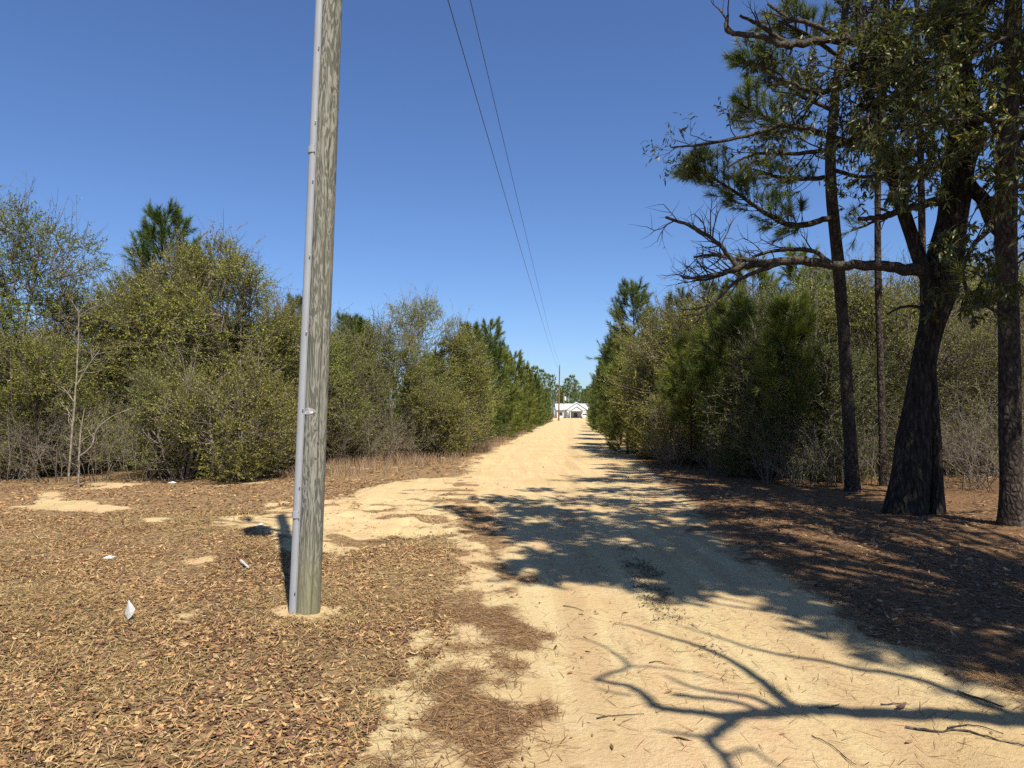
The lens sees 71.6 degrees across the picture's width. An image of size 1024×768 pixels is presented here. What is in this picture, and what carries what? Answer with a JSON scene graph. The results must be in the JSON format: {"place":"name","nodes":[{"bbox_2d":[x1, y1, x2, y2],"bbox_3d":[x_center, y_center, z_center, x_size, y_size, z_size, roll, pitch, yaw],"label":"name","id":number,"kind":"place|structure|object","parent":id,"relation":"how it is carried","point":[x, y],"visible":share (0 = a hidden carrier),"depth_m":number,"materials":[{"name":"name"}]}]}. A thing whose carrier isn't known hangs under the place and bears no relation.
{"place":"outdoors","nodes":[
{"label":"outdoors","id":0,"kind":"place"},
{"bbox_2d":[0,414,1023,767],"bbox_3d":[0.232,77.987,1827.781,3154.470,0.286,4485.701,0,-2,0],"label":"ground","id":1,"kind":"structure","parent":0,"point":[398,494],"depth_m":7.79,"materials":[{"name":"brown plant"}]},
{"bbox_2d":[0,175,66,472],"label":"evergreen bush","id":2,"kind":"object","parent":1,"relation":"on","point":[12,301],"visible":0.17,"depth_m":18.72,"materials":[{"name":"green plant"}]},
{"bbox_2d":[0,377,93,482],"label":"bare shrub","id":3,"kind":"object","parent":1,"relation":"on","point":[11,449],"visible":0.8,"depth_m":16.80,"materials":[{"name":"brown plant"}]},
{"bbox_2d":[0,397,123,483],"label":"bare shrub","id":4,"kind":"object","parent":1,"relation":"on","point":[40,461],"visible":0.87,"depth_m":16.57,"materials":[{"name":"brown plant"}]},
{"bbox_2d":[0,300,126,479],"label":"evergreen bush","id":5,"kind":"object","parent":1,"relation":"on","point":[37,368],"visible":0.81,"depth_m":17.65,"materials":[{"name":"green plant"}]},
{"bbox_2d":[0,170,137,475],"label":"evergreen bush","id":6,"kind":"object","parent":1,"relation":"on","point":[22,257],"visible":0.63,"depth_m":19.20,"materials":[{"name":"green plant"}]},
{"bbox_2d":[0,247,153,475],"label":"evergreen bush","id":7,"kind":"object","parent":1,"relation":"on","point":[45,300],"visible":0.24,"depth_m":19.75,"materials":[{"name":"green plant"}]},
{"bbox_2d":[8,385,148,482],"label":"bare shrub","id":8,"kind":"object","parent":1,"relation":"on","point":[107,457],"visible":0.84,"depth_m":16.85,"materials":[{"name":"brown plant"}]},
{"bbox_2d":[51,295,131,487],"bbox_3d":[-9.376,0.120,15.690,1.737,4.457,1.070,-1,-3,29],"label":"bare sapling","id":9,"kind":"object","parent":1,"relation":"on","point":[80,441],"visible":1,"depth_m":15.70,"materials":[{"name":"grey plant"}]},
{"bbox_2d":[31,271,159,469],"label":"evergreen bush","id":10,"kind":"object","parent":1,"relation":"on","point":[92,328],"visible":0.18,"depth_m":20.13,"materials":[{"name":"green plant"}]},
{"bbox_2d":[64,372,214,482],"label":"bare shrub","id":11,"kind":"object","parent":1,"relation":"on","point":[120,432],"visible":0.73,"depth_m":16.94,"materials":[{"name":"brown plant"}]},
{"bbox_2d":[98,331,194,479],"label":"evergreen bush","id":12,"kind":"object","parent":1,"relation":"on","point":[143,392],"visible":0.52,"depth_m":17.66,"materials":[{"name":"green plant"}]},
{"bbox_2d":[92,197,219,421],"bbox_3d":[-11.144,-1.677,22.978,4.134,8.826,4.637,2,-3,-42],"label":"young pine","id":13,"kind":"object","parent":1,"relation":"on","point":[147,237],"visible":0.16,"depth_m":22.59,"materials":[{"name":"green plant"}]},
{"bbox_2d":[63,218,273,471],"bbox_3d":[-9.775,-0.996,20.386,5.420,7.396,6.623,1,-3,-30],"label":"evergreen bush","id":14,"kind":"object","parent":1,"relation":"on","point":[137,308],"visible":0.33,"depth_m":19.49,"materials":[{"name":"green plant"}]},
{"bbox_2d":[100,344,243,480],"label":"evergreen bush","id":15,"kind":"object","parent":1,"relation":"on","point":[185,470],"visible":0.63,"depth_m":17.45,"materials":[{"name":"green plant"}]},
{"bbox_2d":[85,210,301,465],"bbox_3d":[-9.203,-1.176,21.050,7.364,7.866,6.026,-2,-3,40],"label":"evergreen bush","id":16,"kind":"object","parent":1,"relation":"on","point":[221,245],"visible":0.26,"depth_m":19.78,"materials":[{"name":"green plant"}]},
{"bbox_2d":[122,225,300,472],"bbox_3d":[-8.086,-0.829,20.096,5.162,7.044,6.308,1,-3,-25],"label":"evergreen bush","id":17,"kind":"object","parent":1,"relation":"on","point":[248,281],"visible":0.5,"depth_m":19.48,"materials":[{"name":"green plant"}]},
{"bbox_2d":[138,327,339,483],"bbox_3d":[-6.549,0.579,17.132,4.449,4.038,3.778,0,-2,-3],"label":"evergreen bush","id":18,"kind":"object","parent":1,"relation":"on","point":[239,465],"visible":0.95,"depth_m":16.76,"materials":[{"name":"green plant"}]},
{"bbox_2d":[231,409,295,477],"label":"bare shrub","id":19,"kind":"object","parent":1,"relation":"on","point":[284,470],"visible":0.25,"depth_m":17.72,"materials":[{"name":"brown plant"}]},
{"bbox_2d":[226,275,351,469],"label":"evergreen bush","id":20,"kind":"object","parent":1,"relation":"on","point":[291,353],"visible":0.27,"depth_m":20.48,"materials":[{"name":"green plant"}]},
{"bbox_2d":[272,292,339,436],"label":"young pine","id":21,"kind":"object","parent":1,"relation":"on","point":[293,297],"visible":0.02,"depth_m":26.82,"materials":[{"name":"green plant"}]},
{"bbox_2d":[243,303,380,465],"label":"evergreen bush","id":22,"kind":"object","parent":1,"relation":"on","point":[336,362],"visible":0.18,"depth_m":22.68,"materials":[{"name":"green plant"}]},
{"bbox_2d":[289,0,341,614],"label":"utility pole","id":23,"kind":"object","parent":1,"relation":"on","point":[307,529],"visible":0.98,"depth_m":5.72,"materials":[{"name":"grey wood"}]},
{"bbox_2d":[470,0,554,349],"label":"power line","id":24,"kind":"object","parent":23,"relation":"attached to","point":[501,132],"visible":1,"depth_m":18.85,"materials":[{"name":"metal"}]},
{"bbox_2d":[295,368,380,464],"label":"bare shrub","id":25,"kind":"object","parent":1,"relation":"on","point":[330,440],"visible":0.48,"depth_m":22.30,"materials":[{"name":"brown plant"}]},
{"bbox_2d":[291,314,393,461],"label":"evergreen bush","id":26,"kind":"object","parent":1,"relation":"on","point":[346,348],"visible":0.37,"depth_m":23.76,"materials":[{"name":"green plant"}]},
{"bbox_2d":[330,308,379,442],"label":"young pine","id":27,"kind":"object","parent":1,"relation":"on","point":[340,318],"visible":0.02,"depth_m":30.89,"materials":[{"name":"green plant"}]},
{"bbox_2d":[328,312,387,454],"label":"young pine","id":28,"kind":"object","parent":1,"relation":"on","point":[358,325],"visible":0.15,"depth_m":26.73,"materials":[{"name":"green plant"}]},
{"bbox_2d":[329,347,397,461],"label":"evergreen bush","id":29,"kind":"object","parent":1,"relation":"on","point":[373,383],"visible":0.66,"depth_m":23.54,"materials":[{"name":"green plant"}]},
{"bbox_2d":[327,387,414,464],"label":"bare shrub","id":30,"kind":"object","parent":1,"relation":"on","point":[368,448],"visible":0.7,"depth_m":22.40,"materials":[{"name":"brown plant"}]},
{"bbox_2d":[347,392,428,460],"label":"bare shrub","id":31,"kind":"object","parent":1,"relation":"on","point":[412,412],"visible":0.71,"depth_m":23.81,"materials":[{"name":"brown plant"}]},
{"bbox_2d":[382,366,400,431],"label":"young pine","id":32,"kind":"object","parent":1,"relation":"on","point":[395,410],"visible":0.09,"depth_m":52.47,"materials":[{"name":"green plant"}]},
{"bbox_2d":[340,299,464,456],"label":"evergreen bush","id":33,"kind":"object","parent":1,"relation":"on","point":[385,348],"visible":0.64,"depth_m":25.77,"materials":[{"name":"green plant"}]},
{"bbox_2d":[285,424,537,479],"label":"broom grass","id":34,"kind":"structure","parent":1,"relation":"on","point":[394,458],"depth_m":22.31,"materials":[{"name":"brown plant"}]},
{"bbox_2d":[381,415,444,458],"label":"bare shrub","id":35,"kind":"object","parent":1,"relation":"on","point":[401,443],"visible":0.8,"depth_m":24.87,"materials":[{"name":"brown plant"}]},
{"bbox_2d":[376,360,487,456],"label":"evergreen bush","id":36,"kind":"object","parent":1,"relation":"on","point":[458,435],"visible":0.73,"depth_m":26.12,"materials":[{"name":"green plant"}]},
{"bbox_2d":[382,281,492,452],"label":"evergreen bush","id":37,"kind":"object","parent":1,"relation":"on","point":[428,316],"visible":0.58,"depth_m":27.78,"materials":[{"name":"green plant"}]},
{"bbox_2d":[417,318,512,452],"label":"evergreen bush","id":38,"kind":"object","parent":1,"relation":"on","point":[482,388],"visible":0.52,"depth_m":28.75,"materials":[{"name":"green plant"}]},
{"bbox_2d":[447,320,501,442],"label":"young pine","id":39,"kind":"object","parent":1,"relation":"on","point":[478,330],"visible":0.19,"depth_m":35.84,"materials":[{"name":"green plant"}]},
{"bbox_2d":[464,332,509,441],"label":"young pine","id":40,"kind":"object","parent":1,"relation":"on","point":[494,352],"visible":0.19,"depth_m":39.84,"materials":[{"name":"green plant"}]},
{"bbox_2d":[460,316,524,437],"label":"young pine","id":41,"kind":"object","parent":1,"relation":"on","point":[497,325],"visible":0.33,"depth_m":42.99,"materials":[{"name":"green plant"}]},
{"bbox_2d":[491,342,530,436],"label":"young pine","id":42,"kind":"object","parent":1,"relation":"on","point":[521,397],"visible":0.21,"depth_m":48.72,"materials":[{"name":"green plant"}]},
{"bbox_2d":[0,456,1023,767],"bbox_3d":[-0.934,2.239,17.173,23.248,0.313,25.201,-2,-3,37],"label":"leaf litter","id":43,"kind":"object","parent":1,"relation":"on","point":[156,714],"visible":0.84,"depth_m":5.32,"materials":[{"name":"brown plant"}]},
{"bbox_2d":[501,349,537,433],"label":"young pine","id":44,"kind":"object","parent":1,"relation":"on","point":[522,376],"visible":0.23,"depth_m":55.91,"materials":[{"name":"green plant"}]},
{"bbox_2d":[509,361,544,429],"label":"young pine","id":45,"kind":"object","parent":1,"relation":"on","point":[531,389],"visible":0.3,"depth_m":64.75,"materials":[{"name":"green plant"}]},
{"bbox_2d":[521,372,548,428],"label":"young pine","id":46,"kind":"object","parent":1,"relation":"on","point":[537,384],"visible":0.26,"depth_m":75.80,"materials":[{"name":"green plant"}]},
{"bbox_2d":[161,477,1023,767],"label":"pine straw","id":47,"kind":"object","parent":1,"relation":"on","point":[1019,681],"visible":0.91,"depth_m":4.89,"materials":[{"name":"brown plant"}]},
{"bbox_2d":[587,356,609,432],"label":"young pine","id":48,"kind":"object","parent":1,"relation":"on","point":[593,390],"visible":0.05,"depth_m":52.81,"materials":[{"name":"green plant"}]},
{"bbox_2d":[588,329,632,445],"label":"young pine","id":49,"kind":"object","parent":1,"relation":"on","point":[600,400],"visible":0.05,"depth_m":35.89,"materials":[{"name":"green plant"}]},
{"bbox_2d":[594,334,649,453],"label":"young pine","id":50,"kind":"object","parent":1,"relation":"on","point":[612,434],"visible":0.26,"depth_m":28.82,"materials":[{"name":"green plant"}]},
{"bbox_2d":[584,276,673,450],"bbox_3d":[5.253,-0.871,30.979,4.128,7.857,3.680,1,-2,-15],"label":"young pine","id":51,"kind":"object","parent":1,"relation":"on","point":[634,289],"visible":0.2,"depth_m":30.95,"materials":[{"name":"green plant"}]},
{"bbox_2d":[600,310,680,457],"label":"evergreen bush","id":52,"kind":"object","parent":1,"relation":"on","point":[645,373],"visible":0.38,"depth_m":25.82,"materials":[{"name":"green plant"}]},
{"bbox_2d":[634,378,703,464],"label":"evergreen bush","id":53,"kind":"object","parent":1,"relation":"on","point":[654,413],"visible":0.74,"depth_m":22.55,"materials":[{"name":"green plant"}]},
{"bbox_2d":[597,285,746,460],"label":"evergreen bush","id":54,"kind":"object","parent":1,"relation":"on","point":[646,328],"visible":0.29,"depth_m":24.46,"materials":[{"name":"green plant"}]},
{"bbox_2d":[647,286,696,440],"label":"young pine","id":55,"kind":"object","parent":1,"relation":"on","point":[680,297],"visible":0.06,"depth_m":27.95,"materials":[{"name":"green plant"}]},
{"bbox_2d":[645,428,700,467],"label":"bare shrub","id":56,"kind":"object","parent":1,"relation":"on","point":[677,462],"visible":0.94,"depth_m":21.09,"materials":[{"name":"brown plant"}]},
{"bbox_2d":[650,328,723,468],"bbox_3d":[5.081,0.417,20.488,2.448,4.326,2.001,-1,-2,12],"label":"young pine","id":57,"kind":"object","parent":1,"relation":"on","point":[678,350],"visible":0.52,"depth_m":20.32,"materials":[{"name":"green plant"}]},
{"bbox_2d":[643,272,768,462],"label":"evergreen bush","id":58,"kind":"object","parent":1,"relation":"on","point":[690,320],"visible":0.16,"depth_m":23.36,"materials":[{"name":"green plant"}]},
{"bbox_2d":[684,274,734,377],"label":"young pine","id":59,"kind":"object","parent":1,"relation":"on","point":[704,286],"visible":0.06,"depth_m":25.83,"materials":[{"name":"green plant"}]},
{"bbox_2d":[683,384,740,468],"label":"evergreen bush","id":60,"kind":"object","parent":1,"relation":"on","point":[713,465],"visible":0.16,"depth_m":20.48,"materials":[{"name":"green plant"}]},
{"bbox_2d":[657,268,783,462],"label":"evergreen bush","id":61,"kind":"object","parent":1,"relation":"on","point":[757,316],"visible":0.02,"depth_m":22.11,"materials":[{"name":"green plant"}]},
{"bbox_2d":[672,285,769,471],"bbox_3d":[5.787,-0.064,19.129,2.977,5.262,2.434,-1,-3,18],"label":"young pine","id":62,"kind":"object","parent":1,"relation":"on","point":[739,304],"visible":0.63,"depth_m":18.89,"materials":[{"name":"green plant"}]},
{"bbox_2d":[697,253,782,451],"bbox_3d":[8.310,-0.969,24.105,4.032,7.293,3.896,2,-3,-33],"label":"young pine","id":63,"kind":"object","parent":1,"relation":"on","point":[763,277],"visible":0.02,"depth_m":23.79,"materials":[{"name":"green plant"}]},
{"bbox_2d":[692,325,819,477],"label":"evergreen bush","id":64,"kind":"object","parent":1,"relation":"on","point":[744,469],"visible":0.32,"depth_m":18.01,"materials":[{"name":"green plant"}]},
{"bbox_2d":[692,305,834,479],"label":"evergreen bush","id":65,"kind":"object","parent":1,"relation":"on","point":[755,416],"visible":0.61,"depth_m":17.22,"materials":[{"name":"green plant"}]},
{"bbox_2d":[726,431,813,483],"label":"bare shrub","id":66,"kind":"object","parent":1,"relation":"on","point":[769,461],"visible":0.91,"depth_m":16.33,"materials":[{"name":"brown plant"}]},
{"bbox_2d":[739,288,840,479],"bbox_3d":[6.599,0.021,17.085,2.778,4.911,2.272,1,-2,-14],"label":"young pine","id":67,"kind":"object","parent":1,"relation":"on","point":[790,330],"visible":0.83,"depth_m":16.76,"materials":[{"name":"green plant"}]},
{"bbox_2d":[667,0,921,491],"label":"pine tree","id":68,"kind":"object","parent":1,"relation":"on","point":[852,481],"visible":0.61,"depth_m":14.35,"materials":[{"name":"green plant"}]},
{"bbox_2d":[693,258,895,469],"bbox_3d":[7.699,-0.597,20.084,5.142,6.380,4.287,0,-2,-10],"label":"evergreen bush","id":69,"kind":"object","parent":1,"relation":"on","point":[760,304],"visible":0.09,"depth_m":19.97,"materials":[{"name":"green plant"}]},
{"bbox_2d":[755,430,838,486],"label":"bare shrub","id":70,"kind":"object","parent":1,"relation":"on","point":[799,468],"visible":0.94,"depth_m":15.82,"materials":[{"name":"brown plant"}]},
{"bbox_2d":[776,240,857,402],"bbox_3d":[9.750,-1.110,23.626,3.955,7.403,4.093,-1,-3,22],"label":"young pine","id":71,"kind":"object","parent":1,"relation":"on","point":[790,270],"visible":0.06,"depth_m":23.38,"materials":[{"name":"green plant"}]},
{"bbox_2d":[753,253,889,444],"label":"evergreen bush","id":72,"kind":"object","parent":1,"relation":"on","point":[818,306],"visible":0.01,"depth_m":22.51,"materials":[{"name":"green plant"}]},
{"bbox_2d":[627,0,1023,515],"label":"oak tree","id":73,"kind":"object","parent":1,"relation":"on","point":[916,485],"visible":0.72,"depth_m":11.08,"materials":[{"name":"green plant"}]},
{"bbox_2d":[774,401,877,486],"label":"bare shrub","id":74,"kind":"object","parent":1,"relation":"on","point":[861,466],"visible":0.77,"depth_m":15.65,"materials":[{"name":"brown plant"}]},
{"bbox_2d":[758,311,894,483],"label":"evergreen bush","id":75,"kind":"object","parent":1,"relation":"on","point":[829,406],"visible":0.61,"depth_m":16.49,"materials":[{"name":"green plant"}]},
{"bbox_2d":[780,237,913,463],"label":"evergreen bush","id":76,"kind":"object","parent":1,"relation":"on","point":[816,292],"visible":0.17,"depth_m":19.97,"materials":[{"name":"green plant"}]},
{"bbox_2d":[807,330,911,478],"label":"evergreen bush","id":77,"kind":"object","parent":1,"relation":"on","point":[886,375],"visible":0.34,"depth_m":16.89,"materials":[{"name":"green plant"}]},
{"bbox_2d":[792,381,951,484],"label":"bare shrub","id":78,"kind":"object","parent":1,"relation":"on","point":[871,440],"visible":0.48,"depth_m":15.29,"materials":[{"name":"brown plant"}]},
{"bbox_2d":[823,0,943,485],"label":"pine tree","id":79,"kind":"object","parent":1,"relation":"on","point":[879,341],"visible":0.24,"depth_m":15.21,"materials":[{"name":"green plant"}]},
{"bbox_2d":[836,0,944,294],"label":"pine tree","id":80,"kind":"object","parent":1,"relation":"on","point":[922,225],"visible":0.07,"depth_m":13.50,"materials":[{"name":"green plant"}]},
{"bbox_2d":[811,241,979,464],"bbox_3d":[9.845,-0.753,19.304,5.169,6.782,4.057,-1,-3,23],"label":"evergreen bush","id":81,"kind":"object","parent":1,"relation":"on","point":[850,286],"visible":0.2,"depth_m":19.23,"materials":[{"name":"green plant"}]},
{"bbox_2d":[832,253,997,468],"bbox_3d":[10.432,-0.622,18.119,3.979,6.246,4.146,0,-2,-12],"label":"evergreen bush","id":82,"kind":"object","parent":1,"relation":"on","point":[904,301],"visible":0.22,"depth_m":18.05,"materials":[{"name":"green plant"}]},
{"bbox_2d":[837,247,992,444],"bbox_3d":[12.317,-0.830,22.325,5.844,7.284,4.587,-1,-2,13],"label":"evergreen bush","id":83,"kind":"object","parent":1,"relation":"on","point":[915,290],"visible":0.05,"depth_m":21.91,"materials":[{"name":"green plant"}]},
{"bbox_2d":[825,0,1023,316],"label":"oak tree","id":84,"kind":"object","parent":1,"relation":"on","point":[968,49],"visible":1,"depth_m":8.05,"materials":[{"name":"green plant"}]},
{"bbox_2d":[890,397,997,479],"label":"bare shrub","id":85,"kind":"object","parent":1,"relation":"on","point":[952,461],"visible":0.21,"depth_m":15.83,"materials":[{"name":"brown plant"}]},
{"bbox_2d":[868,340,1023,484],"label":"bare shrub","id":86,"kind":"object","parent":1,"relation":"on","point":[956,431],"visible":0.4,"depth_m":15.04,"materials":[{"name":"brown plant"}]},
{"bbox_2d":[877,301,1022,475],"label":"evergreen bush","id":87,"kind":"object","parent":1,"relation":"on","point":[945,369],"visible":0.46,"depth_m":16.63,"materials":[{"name":"green plant"}]},
{"bbox_2d":[908,245,1023,462],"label":"evergreen bush","id":88,"kind":"object","parent":1,"relation":"on","point":[977,279],"visible":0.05,"depth_m":19.97,"materials":[{"name":"green plant"}]},
{"bbox_2d":[909,0,1023,526],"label":"pine tree","id":89,"kind":"object","parent":1,"relation":"on","point":[1010,510],"visible":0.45,"depth_m":9.93,"materials":[{"name":"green plant"}]},
{"bbox_2d":[910,229,1023,466],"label":"evergreen bush","id":90,"kind":"object","parent":1,"relation":"on","point":[1020,274],"visible":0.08,"depth_m":19.24,"materials":[{"name":"green plant"}]},
{"bbox_2d":[912,259,1023,472],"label":"evergreen bush","id":91,"kind":"object","parent":1,"relation":"on","point":[981,372],"visible":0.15,"depth_m":17.20,"materials":[{"name":"green plant"}]},
{"bbox_2d":[937,306,1023,475],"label":"evergreen bush","id":92,"kind":"object","parent":1,"relation":"on","point":[989,404],"visible":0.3,"depth_m":16.52,"materials":[{"name":"green plant"}]},
{"bbox_2d":[939,375,1023,489],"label":"bare shrub","id":93,"kind":"object","parent":1,"relation":"on","point":[954,452],"visible":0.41,"depth_m":13.98,"materials":[{"name":"brown plant"}]},
{"bbox_2d":[939,360,1023,471],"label":"bare shrub","id":94,"kind":"object","parent":1,"relation":"on","point":[978,424],"visible":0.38,"depth_m":14.73,"materials":[{"name":"brown plant"}]},
{"bbox_2d":[943,408,1023,492],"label":"bare shrub","id":95,"kind":"object","parent":1,"relation":"on","point":[982,463],"visible":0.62,"depth_m":13.50,"materials":[{"name":"brown plant"}]},
{"bbox_2d":[0,0,1023,413],"label":"sky","id":96,"kind":"structure","parent":0,"point":[113,105],"materials":[{"name":"blue"}]},
{"bbox_2d":[554,402,589,417],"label":"house","id":97,"kind":"structure","parent":0,"point":[575,410],"depth_m":260.58,"materials":[{"name":"white"}]},
{"bbox_2d":[376,418,1023,767],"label":"dirt road","id":98,"kind":"structure","parent":0,"point":[577,461],"depth_m":4.83,"materials":[{"name":"beige sand"}]},
{"bbox_2d":[558,364,559,420],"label":"utility pole","id":99,"kind":"object","parent":98,"relation":"on","point":[559,397],"visible":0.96,"depth_m":157.88,"materials":[{"name":"brown wood"}]},
{"bbox_2d":[448,0,557,367],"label":"power line","id":100,"kind":"object","parent":99,"relation":"attached to","point":[486,133],"visible":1,"depth_m":15.70,"materials":[{"name":"metal"}]},
{"bbox_2d":[585,337,617,439],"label":"young pine","id":101,"kind":"object","parent":98,"relation":"on","point":[594,413],"visible":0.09,"depth_m":43.99,"materials":[{"name":"green plant"}]},
{"bbox_2d":[621,545,728,670],"bbox_3d":[1.318,1.896,6.634,0.464,0.054,4.284,0,-2,3],"label":"bark debris","id":102,"kind":"object","parent":98,"relation":"on","point":[642,576],"visible":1,"depth_m":6.61,"materials":[{"name":"brown plant"}]},
{"bbox_2d":[905,724,1023,745],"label":"fallen stick","id":103,"kind":"object","parent":98,"relation":"on","point":[934,731],"visible":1,"depth_m":3.66,"materials":[{"name":"brown wood"}]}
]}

